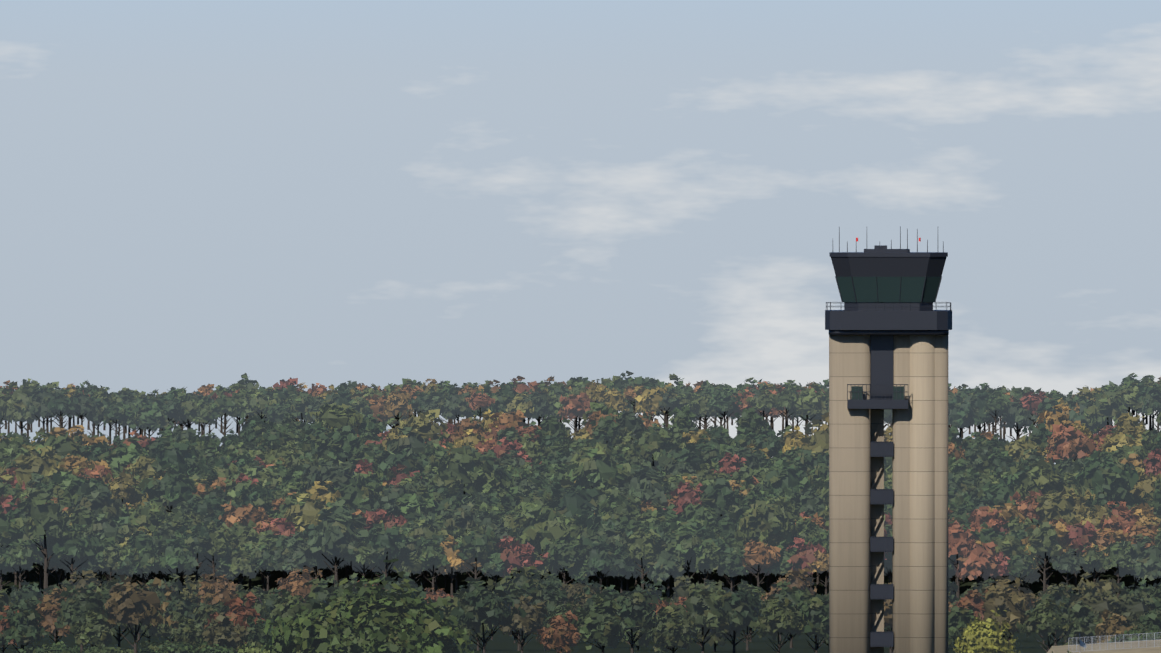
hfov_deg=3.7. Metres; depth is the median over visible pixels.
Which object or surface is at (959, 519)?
hill tree
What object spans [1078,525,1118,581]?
hill tree
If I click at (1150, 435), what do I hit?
hill tree
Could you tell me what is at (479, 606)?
belt tree
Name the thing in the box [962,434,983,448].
hill tree
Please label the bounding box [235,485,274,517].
hill tree
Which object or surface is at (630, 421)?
hill tree
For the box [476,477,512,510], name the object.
hill tree
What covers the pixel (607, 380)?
ridge tree
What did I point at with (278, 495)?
hill tree
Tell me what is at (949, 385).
ridge tree
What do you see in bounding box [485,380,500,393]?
ridge tree
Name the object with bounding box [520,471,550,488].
hill tree
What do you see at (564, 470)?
hill tree
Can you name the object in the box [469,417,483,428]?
hill tree
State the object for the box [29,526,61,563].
hill tree
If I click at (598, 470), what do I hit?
hill tree
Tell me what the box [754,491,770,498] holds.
hill tree
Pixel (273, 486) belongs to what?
hill tree
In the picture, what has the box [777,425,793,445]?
hill tree
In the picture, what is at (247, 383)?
ridge tree
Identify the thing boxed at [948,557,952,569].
hill tree
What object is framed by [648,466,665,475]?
hill tree
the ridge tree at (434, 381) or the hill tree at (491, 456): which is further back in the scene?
the ridge tree at (434, 381)
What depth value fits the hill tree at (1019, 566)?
4843.32 m
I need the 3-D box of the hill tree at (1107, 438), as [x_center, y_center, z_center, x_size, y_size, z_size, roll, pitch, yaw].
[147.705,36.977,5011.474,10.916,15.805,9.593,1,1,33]
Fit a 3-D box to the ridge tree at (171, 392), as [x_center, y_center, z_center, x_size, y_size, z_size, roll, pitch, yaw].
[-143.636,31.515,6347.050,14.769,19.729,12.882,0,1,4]
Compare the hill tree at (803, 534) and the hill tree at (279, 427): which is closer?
the hill tree at (803, 534)
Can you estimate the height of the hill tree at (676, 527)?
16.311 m
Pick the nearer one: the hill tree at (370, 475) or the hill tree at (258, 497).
the hill tree at (258, 497)
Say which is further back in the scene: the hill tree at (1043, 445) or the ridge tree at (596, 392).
the ridge tree at (596, 392)
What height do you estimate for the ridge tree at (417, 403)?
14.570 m
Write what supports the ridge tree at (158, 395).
on the terrain
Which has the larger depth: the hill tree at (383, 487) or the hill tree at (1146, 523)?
the hill tree at (383, 487)
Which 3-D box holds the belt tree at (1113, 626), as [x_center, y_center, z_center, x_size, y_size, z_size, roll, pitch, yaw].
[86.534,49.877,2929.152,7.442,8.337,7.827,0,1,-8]
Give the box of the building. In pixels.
[1047,632,1160,652]
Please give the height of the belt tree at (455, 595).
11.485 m
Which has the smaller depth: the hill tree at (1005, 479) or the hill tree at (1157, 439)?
the hill tree at (1005, 479)
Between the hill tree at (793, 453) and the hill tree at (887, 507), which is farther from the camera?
the hill tree at (793, 453)
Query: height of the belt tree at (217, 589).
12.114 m
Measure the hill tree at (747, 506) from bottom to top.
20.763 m
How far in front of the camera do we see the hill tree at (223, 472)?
4956.14 m
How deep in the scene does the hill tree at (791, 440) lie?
5032.03 m
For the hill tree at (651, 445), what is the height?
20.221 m
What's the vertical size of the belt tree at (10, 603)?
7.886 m
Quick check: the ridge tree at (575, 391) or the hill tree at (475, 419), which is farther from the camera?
the ridge tree at (575, 391)
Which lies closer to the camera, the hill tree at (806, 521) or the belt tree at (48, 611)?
the belt tree at (48, 611)
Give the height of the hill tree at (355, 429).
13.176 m
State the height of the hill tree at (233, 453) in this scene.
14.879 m
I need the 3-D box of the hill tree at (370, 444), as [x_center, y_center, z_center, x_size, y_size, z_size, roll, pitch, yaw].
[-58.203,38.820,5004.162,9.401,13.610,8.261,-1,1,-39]
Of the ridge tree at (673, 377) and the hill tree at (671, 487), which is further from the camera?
the ridge tree at (673, 377)
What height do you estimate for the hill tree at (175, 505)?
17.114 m
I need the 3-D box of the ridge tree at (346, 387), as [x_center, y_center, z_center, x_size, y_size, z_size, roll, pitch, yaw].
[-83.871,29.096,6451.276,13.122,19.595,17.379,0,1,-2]
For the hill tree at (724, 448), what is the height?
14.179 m
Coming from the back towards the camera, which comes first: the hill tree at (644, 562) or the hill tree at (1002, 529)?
the hill tree at (1002, 529)
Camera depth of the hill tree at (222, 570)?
4851.26 m
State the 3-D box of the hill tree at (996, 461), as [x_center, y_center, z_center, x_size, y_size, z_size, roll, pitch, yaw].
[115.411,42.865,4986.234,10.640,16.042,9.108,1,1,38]
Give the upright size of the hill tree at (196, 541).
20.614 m
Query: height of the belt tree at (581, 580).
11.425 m
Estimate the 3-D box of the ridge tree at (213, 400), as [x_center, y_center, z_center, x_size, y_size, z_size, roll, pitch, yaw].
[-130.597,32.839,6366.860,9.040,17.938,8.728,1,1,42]
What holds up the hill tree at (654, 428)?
on the terrain
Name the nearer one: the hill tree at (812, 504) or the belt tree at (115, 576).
the belt tree at (115, 576)
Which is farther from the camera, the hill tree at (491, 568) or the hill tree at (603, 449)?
the hill tree at (603, 449)
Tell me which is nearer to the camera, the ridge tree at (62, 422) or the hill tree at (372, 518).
the hill tree at (372, 518)
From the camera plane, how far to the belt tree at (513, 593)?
3050.34 m
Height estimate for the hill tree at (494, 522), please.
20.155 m
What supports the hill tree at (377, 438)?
on the terrain
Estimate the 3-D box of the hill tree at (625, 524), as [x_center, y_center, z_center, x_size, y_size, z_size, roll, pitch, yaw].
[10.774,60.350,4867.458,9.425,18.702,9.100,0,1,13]
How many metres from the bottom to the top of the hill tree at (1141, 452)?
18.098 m
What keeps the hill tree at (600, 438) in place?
on the terrain
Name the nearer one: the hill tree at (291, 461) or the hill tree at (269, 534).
the hill tree at (269, 534)
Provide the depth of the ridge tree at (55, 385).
6499.18 m
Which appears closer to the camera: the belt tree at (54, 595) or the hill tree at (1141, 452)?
the belt tree at (54, 595)
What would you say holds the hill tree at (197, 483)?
on the terrain
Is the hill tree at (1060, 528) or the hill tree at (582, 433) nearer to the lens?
the hill tree at (1060, 528)
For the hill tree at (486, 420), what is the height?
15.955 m
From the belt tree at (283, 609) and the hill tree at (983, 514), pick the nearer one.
the belt tree at (283, 609)
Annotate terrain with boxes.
[0,557,1160,652]
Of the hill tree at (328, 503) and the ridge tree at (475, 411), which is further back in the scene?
the ridge tree at (475, 411)
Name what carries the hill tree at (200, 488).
on the terrain
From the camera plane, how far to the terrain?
3451.27 m
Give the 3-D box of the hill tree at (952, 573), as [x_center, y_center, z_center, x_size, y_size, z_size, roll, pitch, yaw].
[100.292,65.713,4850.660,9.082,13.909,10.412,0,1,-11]
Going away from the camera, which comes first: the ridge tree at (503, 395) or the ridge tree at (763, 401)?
the ridge tree at (763, 401)
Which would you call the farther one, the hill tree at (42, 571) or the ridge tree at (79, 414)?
the ridge tree at (79, 414)
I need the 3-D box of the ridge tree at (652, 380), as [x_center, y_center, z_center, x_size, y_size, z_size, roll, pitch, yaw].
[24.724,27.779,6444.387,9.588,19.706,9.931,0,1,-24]
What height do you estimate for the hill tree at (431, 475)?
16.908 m
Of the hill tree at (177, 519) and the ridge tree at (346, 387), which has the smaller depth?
the hill tree at (177, 519)
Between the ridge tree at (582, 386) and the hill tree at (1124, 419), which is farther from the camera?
the ridge tree at (582, 386)
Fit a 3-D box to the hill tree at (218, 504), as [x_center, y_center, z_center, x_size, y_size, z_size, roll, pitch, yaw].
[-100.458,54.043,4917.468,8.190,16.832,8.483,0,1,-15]
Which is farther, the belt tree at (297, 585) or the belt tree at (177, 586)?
the belt tree at (297, 585)
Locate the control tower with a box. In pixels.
[825,226,951,652]
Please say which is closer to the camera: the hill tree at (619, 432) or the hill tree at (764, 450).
the hill tree at (764, 450)
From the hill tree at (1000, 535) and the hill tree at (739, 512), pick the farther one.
the hill tree at (739, 512)
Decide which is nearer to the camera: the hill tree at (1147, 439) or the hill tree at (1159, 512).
the hill tree at (1159, 512)
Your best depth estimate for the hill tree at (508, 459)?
4986.52 m
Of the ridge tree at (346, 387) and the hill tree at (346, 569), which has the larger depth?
the ridge tree at (346, 387)
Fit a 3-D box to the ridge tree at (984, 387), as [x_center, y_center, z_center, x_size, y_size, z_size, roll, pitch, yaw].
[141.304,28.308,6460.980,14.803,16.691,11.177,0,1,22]
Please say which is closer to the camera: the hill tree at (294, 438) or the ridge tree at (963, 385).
the hill tree at (294, 438)
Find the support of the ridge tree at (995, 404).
on the terrain
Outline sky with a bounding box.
[0,0,1160,463]
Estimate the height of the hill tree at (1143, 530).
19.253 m
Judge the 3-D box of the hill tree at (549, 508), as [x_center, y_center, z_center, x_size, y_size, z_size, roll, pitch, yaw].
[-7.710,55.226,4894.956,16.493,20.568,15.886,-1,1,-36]
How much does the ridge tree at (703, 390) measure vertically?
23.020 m
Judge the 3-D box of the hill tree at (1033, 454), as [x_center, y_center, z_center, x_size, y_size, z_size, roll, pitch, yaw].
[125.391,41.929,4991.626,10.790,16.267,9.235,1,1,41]
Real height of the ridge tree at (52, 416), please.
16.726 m
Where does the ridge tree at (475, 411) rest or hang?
on the terrain
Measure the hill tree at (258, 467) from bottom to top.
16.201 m
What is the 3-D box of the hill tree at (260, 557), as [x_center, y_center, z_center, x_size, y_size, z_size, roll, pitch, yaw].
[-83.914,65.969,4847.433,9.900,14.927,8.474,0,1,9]
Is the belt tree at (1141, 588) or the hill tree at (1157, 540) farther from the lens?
the hill tree at (1157, 540)
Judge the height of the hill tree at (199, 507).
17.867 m
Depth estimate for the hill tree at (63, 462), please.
4981.78 m
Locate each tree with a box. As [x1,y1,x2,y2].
[0,380,9,428]
[0,381,39,432]
[0,391,13,432]
[0,431,31,445]
[0,436,29,470]
[0,446,68,486]
[0,480,6,497]
[0,495,27,513]
[0,496,28,579]
[0,509,24,547]
[0,546,17,589]
[0,588,8,612]
[0,591,19,612]
[0,604,48,651]
[0,605,19,652]
[2,528,26,584]
[2,539,41,587]
[2,540,37,587]
[3,467,31,490]
[4,601,30,613]
[5,483,22,497]
[6,457,17,468]
[9,437,31,448]
[10,386,20,428]
[10,580,45,606]
[11,641,79,652]
[12,432,29,438]
[12,596,42,645]
[16,378,39,429]
[16,487,77,594]
[17,385,34,437]
[17,487,39,503]
[21,383,62,430]
[25,473,52,489]
[26,536,46,591]
[28,546,43,586]
[28,579,73,605]
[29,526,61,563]
[32,428,84,465]
[35,426,68,441]
[35,539,74,588]
[35,587,73,640]
[36,483,47,491]
[36,598,71,643]
[37,385,49,426]
[39,382,60,423]
[41,384,54,432]
[41,476,48,486]
[43,387,66,431]
[43,389,77,426]
[43,497,63,564]
[44,471,80,509]
[45,427,69,441]
[46,524,98,583]
[50,389,66,426]
[52,470,107,494]
[54,414,77,429]
[54,582,109,651]
[57,455,81,468]
[59,454,100,475]
[59,523,75,579]
[61,384,78,428]
[61,570,101,596]
[62,507,77,525]
[66,390,89,428]
[66,425,108,454]
[67,390,97,424]
[68,384,89,425]
[69,506,108,537]
[69,608,116,648]
[72,482,128,522]
[73,463,97,477]
[73,535,108,575]
[75,383,90,423]
[77,644,133,652]
[78,388,96,435]
[79,385,107,435]
[79,464,114,485]
[80,380,96,429]
[80,441,111,461]
[83,514,130,580]
[84,396,109,435]
[87,430,110,440]
[88,460,110,469]
[92,536,118,586]
[93,387,118,426]
[96,579,151,649]
[98,434,148,473]
[98,547,119,580]
[100,573,141,630]
[102,400,130,435]
[102,471,139,505]
[102,574,178,652]
[105,543,122,578]
[106,544,150,578]
[107,468,121,481]
[108,392,117,444]
[109,392,111,434]
[110,398,126,438]
[111,435,127,447]
[112,516,135,542]
[114,390,136,438]
[117,393,149,430]
[117,552,140,582]
[118,387,129,432]
[119,504,132,511]
[119,526,151,582]
[121,402,144,434]
[123,430,146,445]
[123,474,146,504]
[124,464,140,480]
[124,544,136,582]
[127,518,152,534]
[127,530,162,586]
[128,390,138,437]
[128,395,173,437]
[128,501,154,519]
[129,501,151,514]
[129,501,168,571]
[129,603,161,642]
[130,437,155,449]
[131,456,164,481]
[131,548,165,582]
[134,390,147,434]
[135,493,146,502]
[136,637,196,652]
[139,464,197,511]
[141,476,184,511]
[142,573,198,608]
[143,439,159,459]
[145,394,155,431]
[145,522,185,579]
[149,389,161,430]
[149,437,199,475]
[152,394,182,421]
[155,508,192,579]
[155,532,198,580]
[156,425,172,439]
[157,609,186,642]
[158,549,190,580]
[159,388,184,430]
[161,530,200,589]
[166,502,197,515]
[166,592,200,619]
[168,389,189,429]
[168,511,203,526]
[171,615,209,651]
[172,425,197,443]
[173,436,204,462]
[173,494,203,509]
[174,392,199,428]
[174,419,196,426]
[175,387,194,428]
[176,524,212,582]
[179,462,216,488]
[180,575,208,608]
[181,395,216,437]
[182,553,208,580]
[186,518,202,573]
[187,494,220,518]
[188,641,237,652]
[191,432,220,456]
[191,605,223,629]
[192,391,203,430]
[192,483,208,497]
[193,384,213,395]
[193,597,230,612]
[194,392,209,434]
[194,479,213,496]
[196,521,232,581]
[197,457,229,469]
[197,573,238,606]
[199,548,234,580]
[200,449,219,459]
[200,453,215,464]
[200,486,230,502]
[200,508,215,522]
[201,394,214,434]
[201,495,222,517]
[202,592,265,650]
[202,612,248,648]
[203,432,222,448]
[205,392,245,434]
[207,477,236,491]
[209,456,231,465]
[210,385,230,432]
[211,507,236,527]
[212,448,224,457]
[212,462,239,480]
[213,391,231,432]
[214,386,231,416]
[217,436,243,455]
[217,520,258,581]
[217,543,256,583]
[218,501,267,531]
[220,499,238,507]
[222,429,237,443]
[223,477,263,504]
[224,546,256,589]
[225,389,258,434]
[225,453,255,471]
[226,468,256,482]
[227,442,259,458]
[229,373,258,422]
[229,385,249,424]
[229,448,251,459]
[231,584,276,617]
[232,390,238,432]
[234,473,258,486]
[235,433,254,443]
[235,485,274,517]
[235,526,264,589]
[237,388,257,423]
[237,642,278,652]
[238,415,265,441]
[238,437,256,448]
[242,615,271,647]
[245,386,264,394]
[248,459,264,479]
[249,450,270,464]
[249,539,276,590]
[249,545,276,590]
[251,386,280,422]
[251,392,277,419]
[253,426,289,452]
[253,507,271,527]
[253,521,279,582]
[254,455,265,465]
[255,418,276,438]
[255,530,277,589]
[256,467,281,486]
[257,480,280,491]
[259,587,299,630]
[260,559,473,652]
[262,402,294,422]
[263,384,299,405]
[263,531,316,575]
[264,487,291,500]
[265,518,296,581]
[266,589,325,628]
[267,459,285,472]
[268,413,298,429]
[268,441,303,462]
[268,468,287,481]
[268,484,279,491]
[269,508,293,523]
[270,532,304,574]
[270,566,321,602]
[272,377,299,391]
[272,492,295,510]
[273,457,287,468]
[274,424,293,434]
[278,433,303,449]
[279,464,307,492]
[279,493,305,522]
[282,393,305,421]
[282,482,304,497]
[284,454,319,475]
[284,493,331,576]
[288,393,318,421]
[294,453,312,461]
[295,383,307,421]
[295,420,316,433]
[298,421,339,458]
[300,455,360,493]
[302,524,323,576]
[303,481,340,504]
[304,393,329,418]
[304,400,324,423]
[305,578,348,609]
[307,383,326,397]
[308,454,336,466]
[308,497,370,586]
[309,401,362,431]
[310,551,337,579]
[316,497,343,508]
[317,573,367,595]
[319,384,341,398]
[326,385,354,415]
[326,557,346,586]
[327,425,361,461]
[334,473,379,508]
[338,380,362,393]
[340,421,362,435]
[343,558,355,580]
[344,537,385,578]
[345,516,368,582]
[348,397,372,426]
[348,500,373,510]
[348,503,369,513]
[348,562,368,579]
[349,388,363,423]
[351,456,388,480]
[352,444,389,460]
[352,459,373,473]
[352,509,364,572]
[352,510,381,577]
[353,556,391,579]
[354,471,382,485]
[355,383,363,391]
[358,414,386,437]
[358,433,367,447]
[360,443,373,448]
[361,383,378,396]
[361,385,386,391]
[361,434,384,445]
[363,393,389,424]
[363,432,374,439]
[363,523,409,584]
[364,431,389,446]
[365,389,385,432]
[371,496,400,519]
[371,572,422,594]
[372,482,416,503]
[374,446,421,482]
[376,508,408,529]
[376,532,408,576]
[378,383,418,428]
[381,482,396,493]
[382,429,407,453]
[383,385,414,425]
[384,464,421,486]
[387,427,439,459]
[390,416,416,430]
[392,551,431,583]
[393,379,416,389]
[394,409,449,439]
[395,484,437,516]
[396,518,417,532]
[396,536,425,579]
[397,478,428,495]
[399,384,422,417]
[400,501,434,523]
[401,472,429,488]
[401,516,438,575]
[402,378,420,416]
[403,527,416,578]
[406,519,448,581]
[408,392,427,413]
[415,459,428,471]
[415,534,435,588]
[415,540,449,593]
[415,586,434,606]
[416,443,448,463]
[417,492,445,510]
[419,387,447,424]
[419,471,434,482]
[419,535,448,591]
[420,382,442,422]
[422,461,440,480]
[423,392,445,422]
[424,588,452,604]
[425,379,441,388]
[426,478,463,492]
[426,513,446,525]
[430,381,459,422]
[430,534,481,595]
[431,481,457,497]
[433,446,499,496]
[433,487,468,515]
[434,590,487,652]
[435,434,451,448]
[438,422,454,441]
[438,569,448,588]
[440,380,450,423]
[440,505,485,574]
[440,507,458,518]
[441,387,473,420]
[443,383,461,423]
[443,527,482,594]
[446,442,479,454]
[448,441,473,449]
[450,577,526,652]
[451,418,485,440]
[451,494,467,511]
[452,490,492,510]
[452,527,500,578]
[452,588,493,650]
[454,525,486,582]
[455,429,491,448]
[458,384,476,418]
[461,382,478,388]
[462,445,477,453]
[463,461,514,493]
[465,392,494,419]
[468,385,485,417]
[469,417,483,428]
[469,511,504,577]
[470,500,498,572]
[471,543,495,584]
[472,390,491,416]
[472,449,503,466]
[475,380,492,392]
[475,439,494,453]
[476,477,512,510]
[477,548,507,589]
[480,409,503,433]
[481,383,519,413]
[481,555,509,583]
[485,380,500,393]
[485,425,507,445]
[488,409,529,428]
[488,491,510,513]
[491,437,524,459]
[492,566,543,596]
[492,582,547,650]
[494,526,525,578]
[495,440,525,455]
[495,505,506,518]
[495,535,547,578]
[496,450,525,467]
[497,426,520,445]
[498,511,528,527]
[500,595,547,652]
[502,381,517,388]
[503,467,528,481]
[504,465,514,471]
[505,486,525,511]
[506,394,536,421]
[507,501,584,579]
[507,508,522,516]
[510,376,540,420]
[513,490,552,510]
[514,477,545,497]
[515,424,539,442]
[517,433,539,450]
[519,455,540,465]
[519,462,533,472]
[519,486,555,502]
[520,389,536,423]
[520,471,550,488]
[522,579,571,636]
[523,421,543,443]
[523,450,542,461]
[527,387,555,425]
[527,461,552,470]
[529,459,550,475]
[532,552,556,578]
[532,572,563,626]
[533,439,544,456]
[533,610,580,652]
[537,381,556,415]
[538,451,560,466]
[539,414,570,442]
[539,435,563,455]
[541,494,562,511]
[541,536,585,583]
[542,440,567,457]
[542,602,581,627]
[544,376,566,386]
[544,464,572,481]
[546,383,568,419]
[546,476,561,488]
[547,391,575,422]
[547,478,600,517]
[550,388,571,421]
[550,565,572,577]
[556,448,572,467]
[557,392,593,433]
[557,582,597,642]
[558,422,572,444]
[559,464,567,472]
[561,450,578,469]
[563,439,589,452]
[563,509,592,532]
[564,377,584,427]
[565,386,577,431]
[566,576,596,588]
[566,591,632,652]
[567,377,590,419]
[567,448,631,490]
[567,510,632,585]
[568,421,592,438]
[569,387,594,431]
[569,559,597,583]
[571,442,618,467]
[572,585,627,611]
[575,382,592,421]
[577,439,587,446]
[578,546,596,582]
[581,380,611,402]
[581,402,622,435]
[582,430,613,449]
[583,536,624,592]
[584,411,618,434]
[585,513,603,577]
[590,415,620,443]
[590,523,626,586]
[593,582,618,592]
[594,483,627,512]
[596,543,637,592]
[597,375,621,412]
[598,496,623,516]
[599,387,622,407]
[599,499,638,522]
[603,388,628,411]
[604,382,618,388]
[607,589,658,652]
[608,428,621,445]
[611,454,631,467]
[611,516,634,581]
[612,377,633,411]
[613,443,635,454]
[615,481,629,494]
[616,389,640,413]
[616,431,638,450]
[617,410,650,439]
[620,371,644,383]
[620,542,636,590]
[621,628,654,650]
[622,494,641,517]
[623,459,669,508]
[624,385,642,412]
[624,449,638,458]
[624,527,660,589]
[625,454,653,468]
[628,497,656,513]
[629,520,651,580]
[629,579,665,602]
[630,427,679,471]
[633,380,656,414]
[633,384,668,420]
[633,553,659,583]
[634,502,664,522]
[638,412,661,428]
[643,377,660,387]
[644,516,671,531]
[646,423,669,441]
[646,541,688,597]
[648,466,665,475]
[649,528,676,594]
[649,606,703,652]
[650,599,668,641]
[652,603,686,621]
[653,494,680,513]
[653,522,671,532]
[654,460,665,472]
[655,503,684,525]
[656,373,683,425]
[656,441,705,470]
[657,386,682,426]
[658,385,676,417]
[659,382,674,427]
[660,517,686,531]
[661,458,701,482]
[662,475,694,484]
[662,477,670,486]
[664,479,702,501]
[665,521,690,535]
[665,527,715,583]
[666,424,681,431]
[668,406,696,429]
[668,428,688,448]
[668,576,709,604]
[669,393,702,423]
[669,596,686,611]
[670,481,702,514]
[676,386,693,393]
[676,394,698,411]
[677,421,690,430]
[679,561,697,583]
[679,583,739,652]
[680,503,729,576]
[681,463,719,482]
[682,380,712,428]
[682,429,711,450]
[682,502,701,513]
[683,476,702,489]
[686,520,710,583]
[687,390,722,429]
[688,427,699,433]
[689,391,715,429]
[689,530,732,581]
[689,541,722,585]
[694,388,717,428]
[696,387,714,419]
[696,432,725,453]
[698,629,739,651]
[699,478,738,521]
[700,380,731,425]
[702,473,730,485]
[703,444,731,466]
[704,579,730,592]
[705,526,732,579]
[706,424,728,438]
[707,388,741,428]
[707,429,727,443]
[708,513,746,585]
[709,584,724,592]
[710,387,735,425]
[710,588,760,652]
[711,461,722,468]
[716,452,746,476]
[717,540,744,591]
[717,548,748,591]
[718,444,733,453]
[722,434,732,445]
[725,389,759,420]
[729,434,754,446]
[729,480,750,495]
[730,467,754,489]
[730,510,741,523]
[731,447,770,464]
[732,427,757,452]
[733,447,763,469]
[734,389,751,419]
[734,407,763,435]
[734,489,757,515]
[734,499,797,590]
[735,491,769,513]
[736,537,752,580]
[737,377,757,389]
[737,538,750,584]
[737,579,765,628]
[737,586,766,649]
[739,467,770,477]
[742,476,759,490]
[742,540,780,587]
[743,417,775,440]
[743,443,770,458]
[743,595,772,641]
[744,382,771,416]
[745,544,768,583]
[746,381,767,390]
[746,389,778,419]
[748,536,762,582]
[749,596,813,652]
[751,431,782,456]
[752,379,775,421]
[752,480,768,494]
[753,451,771,467]
[753,534,785,583]
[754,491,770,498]
[755,539,800,579]
[756,468,778,487]
[757,384,791,427]
[758,432,784,457]
[758,457,810,495]
[761,462,781,472]
[763,568,816,600]
[765,384,774,429]
[765,496,803,528]
[766,486,797,503]
[769,385,804,426]
[770,449,789,466]
[771,495,801,508]
[771,580,810,647]
[772,382,790,429]
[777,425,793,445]
[778,384,797,425]
[782,383,805,431]
[782,425,807,453]
[783,380,797,385]
[785,522,807,546]
[785,542,797,549]
[786,537,826,587]
[787,381,828,435]
[787,446,811,461]
[787,531,828,586]
[788,391,810,433]
[789,449,828,480]
[790,480,816,504]
[792,487,828,523]
[794,390,802,432]
[794,518,818,531]
[794,594,828,652]
[795,513,828,530]
[798,521,821,539]
[799,512,815,519]
[800,419,828,455]
[807,550,828,594]
[808,391,828,423]
[808,462,828,487]
[810,379,828,421]
[810,634,828,645]
[811,412,828,435]
[811,474,828,498]
[814,527,828,579]
[817,531,828,553]
[818,487,884,525]
[884,409,891,427]
[884,424,891,439]
[884,457,891,474]
[884,464,891,479]
[884,475,891,488]
[884,488,891,510]
[884,512,891,526]
[884,525,891,536]
[884,528,890,559]
[884,534,891,582]
[884,582,891,652]
[885,479,891,486]
[948,383,964,392]
[948,387,958,426]
[948,391,968,430]
[948,398,979,441]
[948,425,966,449]
[948,437,958,451]
[948,443,965,459]
[948,457,976,476]
[948,464,954,480]
[948,474,970,495]
[948,488,966,507]
[948,502,957,519]
[948,520,980,597]
[948,521,977,581]
[948,553,968,591]
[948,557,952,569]
[948,577,958,603]
[948,588,987,619]
[948,606,976,647]
[948,630,953,646]
[950,461,971,476]
[951,501,975,520]
[952,516,971,523]
[952,517,968,527]
[953,581,989,603]
[953,608,1020,652]
[954,388,968,437]
[954,535,1000,586]
[957,384,967,391]
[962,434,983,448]
[963,386,1007,431]
[963,474,1019,508]
[965,383,991,428]
[965,447,995,471]
[966,467,982,484]
[967,492,1004,510]
[968,486,979,500]
[968,506,1006,530]
[970,432,989,446]
[971,475,999,495]
[972,430,994,439]
[975,521,998,542]
[976,388,1010,434]
[976,469,999,485]
[976,539,982,582]
[977,481,999,498]
[977,585,1029,640]
[978,469,989,475]
[979,578,1017,599]
[981,453,1005,470]
[982,435,1006,458]
[982,551,1010,584]
[983,394,1009,432]
[987,503,1025,528]
[988,432,1008,448]
[988,576,1037,646]
[989,455,1017,476]
[990,535,1024,583]
[993,521,1008,534]
[994,385,1014,433]
[995,388,1001,438]
[995,531,1004,538]
[998,472,1011,482]
[1000,396,1037,439]
[1000,474,1018,485]
[1000,529,1026,581]
[1001,390,1007,438]
[1001,450,1014,461]
[1001,516,1031,536]
[1003,392,1014,435]
[1003,550,1036,591]
[1004,435,1038,461]
[1006,388,1035,440]
[1008,552,1040,593]
[1010,457,1061,525]
[1010,490,1042,520]
[1012,390,1053,425]
[1012,463,1031,474]
[1015,389,1024,431]
[1016,599,1078,651]
[1018,449,1046,462]
[1020,545,1043,588]
[1021,423,1052,450]
[1021,456,1043,469]
[1021,520,1070,592]
[1023,387,1034,428]
[1024,543,1060,576]
[1024,544,1049,583]
[1025,517,1039,526]
[1026,522,1061,593]
[1027,486,1086,525]
[1030,584,1079,645]
[1034,398,1061,422]
[1035,403,1080,437]
[1037,446,1048,457]
[1038,582,1073,600]
[1039,442,1055,460]
[1045,390,1064,395]
[1045,424,1094,462]
[1046,389,1063,403]
[1046,448,1059,462]
[1046,518,1066,575]
[1049,548,1084,590]
[1055,472,1090,500]
[1057,398,1068,406]
[1057,488,1094,521]
[1058,457,1084,481]
[1059,551,1082,584]
[1060,520,1097,590]
[1061,390,1081,402]
[1061,403,1079,423]
[1062,599,1105,644]
[1067,393,1112,434]
[1067,395,1094,408]
[1069,572,1122,602]
[1069,587,1123,642]
[1072,426,1096,443]
[1073,450,1138,503]
[1074,423,1093,434]
[1076,386,1103,398]
[1076,504,1117,580]
[1077,545,1106,582]
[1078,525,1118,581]
[1081,391,1131,431]
[1082,543,1109,581]
[1084,437,1106,454]
[1089,494,1114,511]
[1091,425,1118,442]
[1092,432,1123,444]
[1094,385,1111,425]
[1094,425,1115,432]
[1094,449,1115,462]
[1094,609,1136,642]
[1095,381,1133,411]
[1098,426,1144,451]
[1099,501,1139,534]
[1101,381,1119,424]
[1103,541,1134,596]
[1104,528,1127,581]
[1106,625,1160,642]
[1108,588,1155,627]
[1113,444,1131,460]
[1114,412,1145,430]
[1114,446,1148,463]
[1114,485,1143,506]
[1114,533,1150,589]
[1115,423,1144,435]
[1115,580,1154,626]
[1116,381,1140,413]
[1119,453,1145,473]
[1120,375,1142,415]
[1121,373,1143,414]
[1125,432,1150,449]
[1125,525,1158,581]
[1126,595,1160,627]
[1127,503,1155,525]
[1128,466,1160,497]
[1128,609,1160,633]
[1130,379,1144,417]
[1130,517,1160,579]
[1133,380,1153,420]
[1134,537,1160,587]
[1135,381,1160,430]
[1137,493,1159,512]
[1138,490,1152,500]
[1141,375,1157,429]
[1141,429,1157,444]
[1142,378,1154,423]
[1143,448,1160,475]
[1146,440,1157,452]
[1147,429,1160,438]
[1148,584,1160,603]
[1149,477,1160,498]
[1150,441,1160,451]
[1151,428,1160,447]
[1151,531,1160,547]
[1152,386,1160,431]
[1153,478,1160,501]
[1153,489,1160,510]
[1156,412,1160,425]
[1156,508,1160,518]
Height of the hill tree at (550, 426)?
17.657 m
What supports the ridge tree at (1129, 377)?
on the terrain
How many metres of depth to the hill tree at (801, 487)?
4934.47 m
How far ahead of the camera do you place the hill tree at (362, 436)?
5021.84 m
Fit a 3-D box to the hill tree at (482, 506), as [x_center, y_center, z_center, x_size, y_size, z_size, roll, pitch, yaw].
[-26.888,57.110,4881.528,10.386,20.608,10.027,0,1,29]
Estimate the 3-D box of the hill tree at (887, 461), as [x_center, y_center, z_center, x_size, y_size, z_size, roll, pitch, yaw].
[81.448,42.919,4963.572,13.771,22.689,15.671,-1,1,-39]
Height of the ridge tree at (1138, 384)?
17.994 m
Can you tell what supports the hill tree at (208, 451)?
on the terrain
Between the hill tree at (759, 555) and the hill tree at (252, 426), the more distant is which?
the hill tree at (252, 426)
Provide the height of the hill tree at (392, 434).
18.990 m
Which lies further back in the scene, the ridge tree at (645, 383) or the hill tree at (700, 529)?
the ridge tree at (645, 383)
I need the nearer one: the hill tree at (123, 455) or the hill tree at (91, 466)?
the hill tree at (91, 466)
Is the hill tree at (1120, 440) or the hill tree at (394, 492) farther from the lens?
the hill tree at (1120, 440)

